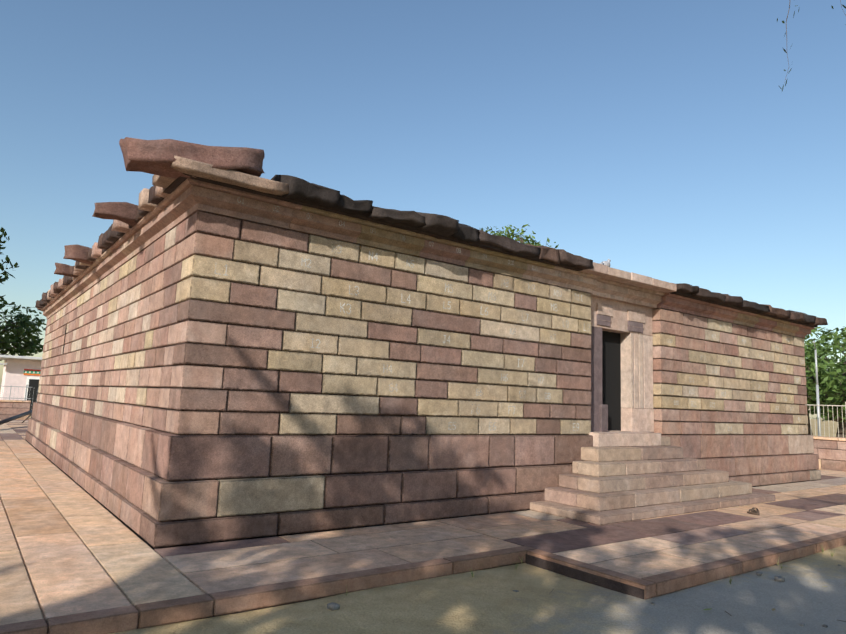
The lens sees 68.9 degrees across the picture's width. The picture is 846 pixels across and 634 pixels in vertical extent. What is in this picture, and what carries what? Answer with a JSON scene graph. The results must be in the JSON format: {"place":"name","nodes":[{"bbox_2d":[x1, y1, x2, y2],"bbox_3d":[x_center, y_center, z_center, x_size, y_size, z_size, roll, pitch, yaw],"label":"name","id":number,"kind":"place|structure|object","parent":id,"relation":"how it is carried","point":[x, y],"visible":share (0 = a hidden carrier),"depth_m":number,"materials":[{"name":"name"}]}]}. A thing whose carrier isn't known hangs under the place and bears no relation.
{"place":"outdoors","nodes":[
{"label":"outdoors","id":0,"kind":"place"},
{"bbox_2d":[0,355,42,414],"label":"shrine building","id":1,"kind":"structure","parent":0,"point":[22,371],"depth_m":40.84,"materials":[{"name":"white paint"}]},
{"bbox_2d":[0,387,845,633],"bbox_3d":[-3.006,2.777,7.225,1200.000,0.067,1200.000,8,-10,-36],"label":"dirt ground","id":2,"kind":"structure","parent":0,"point":[487,601],"depth_m":5.82,"materials":[{"name":"beige soil"}]},
{"bbox_2d":[0,227,18,297],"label":"tree","id":3,"kind":"object","parent":2,"relation":"on","point":[7,259],"visible":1,"depth_m":48.10,"materials":[{"name":"green plant"}]},
{"bbox_2d":[0,306,34,342],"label":"overhead wires","id":4,"kind":"object","parent":3,"relation":"attached to","point":[13,314],"visible":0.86,"depth_m":47.36,"materials":[{"name":"black"}]},
{"bbox_2d":[0,385,37,409],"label":"metal fence","id":5,"kind":"object","parent":2,"relation":"on","point":[25,398],"visible":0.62,"depth_m":37.81,"materials":[{"name":"grey metal"}]},
{"bbox_2d":[0,296,46,360],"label":"tree","id":6,"kind":"object","parent":2,"relation":"on","point":[18,331],"visible":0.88,"depth_m":55.56,"materials":[{"name":"green plant"}]},
{"bbox_2d":[0,420,845,633],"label":"stone pavement","id":7,"kind":"structure","parent":2,"relation":"on","point":[75,558],"depth_m":7.25,"materials":[{"name":"pink stone"}]},
{"bbox_2d":[0,410,31,424],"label":"ramp","id":8,"kind":"structure","parent":7,"relation":"on","point":[12,418],"depth_m":27.10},
{"bbox_2d":[25,211,820,547],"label":"rough wall blocks","id":9,"kind":"object","parent":7,"relation":"on","point":[328,431],"visible":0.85,"depth_m":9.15,"materials":[{"name":"beige stone"}]},
{"bbox_2d":[41,178,814,337],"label":"cornice","id":10,"kind":"structure","parent":9,"relation":"on","point":[187,198],"depth_m":10.06,"materials":[{"name":"brown stone"}]},
{"bbox_2d":[35,137,827,325],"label":"roof slabs","id":11,"kind":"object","parent":10,"relation":"on","point":[166,162],"visible":0.25,"depth_m":8.77,"materials":[{"name":"brown stone"}]},
{"bbox_2d":[163,173,817,327],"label":"roof slabs","id":12,"kind":"structure","parent":10,"relation":"on","point":[621,276],"depth_m":10.99,"materials":[{"name":"brown stone"}]},
{"bbox_2d":[599,259,610,266],"bbox_3d":[3.637,-1.076,12.361,0.411,0.225,0.140,8,-10,-36],"label":"pigeon","id":13,"kind":"object","parent":12,"relation":"on","point":[607,262],"visible":0.77,"depth_m":12.32,"materials":[{"name":"white"}]},
{"bbox_2d":[214,200,803,431],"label":"chalk number labels","id":14,"kind":"object","parent":9,"relation":"attached to","point":[409,300],"visible":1,"depth_m":10.51,"materials":[{"name":"white paint"}]},
{"bbox_2d":[588,296,653,431],"bbox_3d":[4.010,1.076,13.295,2.392,2.820,0.670,8,-10,-36],"label":"door frame","id":15,"kind":"object","parent":9,"relation":"attached to","point":[631,324],"visible":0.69,"depth_m":13.32,"materials":[{"name":"beige stone"}]},
{"bbox_2d":[602,331,639,430],"bbox_3d":[3.952,1.094,13.370,2.360,2.800,0.220,8,-10,-36],"label":"doorway","id":16,"kind":"structure","parent":15,"relation":"in","point":[611,370],"depth_m":13.29,"materials":[{"name":"black"}]},
{"bbox_2d":[530,432,774,524],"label":"entrance steps","id":17,"kind":"structure","parent":7,"relation":"on","point":[616,477],"depth_m":11.28,"materials":[{"name":"stone"}]},
{"bbox_2d":[747,507,759,514],"bbox_3d":[5.965,3.498,11.146,0.201,0.085,0.460,-2,-9,28],"label":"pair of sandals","id":18,"kind":"object","parent":7,"relation":"on","point":[753,511],"visible":0.98,"depth_m":11.05,"materials":[{"name":"leather"}]},
{"bbox_2d":[327,564,840,627],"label":"pebbles","id":19,"kind":"object","parent":2,"relation":"on","point":[332,606],"visible":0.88,"depth_m":5.61,"materials":[{"name":"stone"}]},
{"bbox_2d":[346,547,845,621],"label":"fallen leaves","id":20,"kind":"object","parent":2,"relation":"on","point":[832,553],"visible":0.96,"depth_m":6.89,"materials":[{"name":"brown plant"}]},
{"bbox_2d":[812,341,820,435],"bbox_3d":[14.996,3.228,23.462,0.115,4.673,0.903,-3,-10,36],"label":"street lamp post","id":21,"kind":"object","parent":2,"relation":"on","point":[817,399],"visible":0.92,"depth_m":23.78,"materials":[{"name":"grey metal"}]},
{"bbox_2d":[802,327,845,434],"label":"acacia","id":22,"kind":"object","parent":2,"relation":"on","point":[838,345],"visible":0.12,"depth_m":29.67,"materials":[{"name":"green plant"}]},
{"bbox_2d":[803,326,845,380],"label":"acacia","id":23,"kind":"object","parent":2,"relation":"on","point":[813,331],"visible":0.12,"depth_m":34.67,"materials":[{"name":"green plant"}]},
{"bbox_2d":[804,346,845,437],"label":"acacia","id":24,"kind":"object","parent":2,"relation":"on","point":[828,395],"visible":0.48,"depth_m":26.61,"materials":[{"name":"green plant"}]},
{"bbox_2d":[0,400,845,471],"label":"parapet walls","id":25,"kind":"structure","parent":0,"point":[830,452],"depth_m":21.18,"materials":[{"name":"stone"}]},
{"bbox_2d":[806,402,845,437],"bbox_3d":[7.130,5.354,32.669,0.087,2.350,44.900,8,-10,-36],"label":"metal railing","id":26,"kind":"object","parent":25,"relation":"on","point":[828,417],"visible":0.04,"depth_m":22.55,"materials":[{"name":"grey metal"}]},
{"bbox_2d":[0,0,845,418],"label":"sky","id":27,"kind":"structure","parent":0,"point":[662,140],"materials":[{"name":"blue"}]},
{"bbox_2d":[481,224,558,247],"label":"tree","id":28,"kind":"object","parent":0,"point":[512,234],"depth_m":43.38,"materials":[{"name":"green plant"}]},
{"bbox_2d":[777,0,845,90],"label":"hanging twigs","id":29,"kind":"object","parent":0,"point":[786,35],"visible":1,"depth_m":4.90,"materials":[{"name":"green plant"}]}
]}

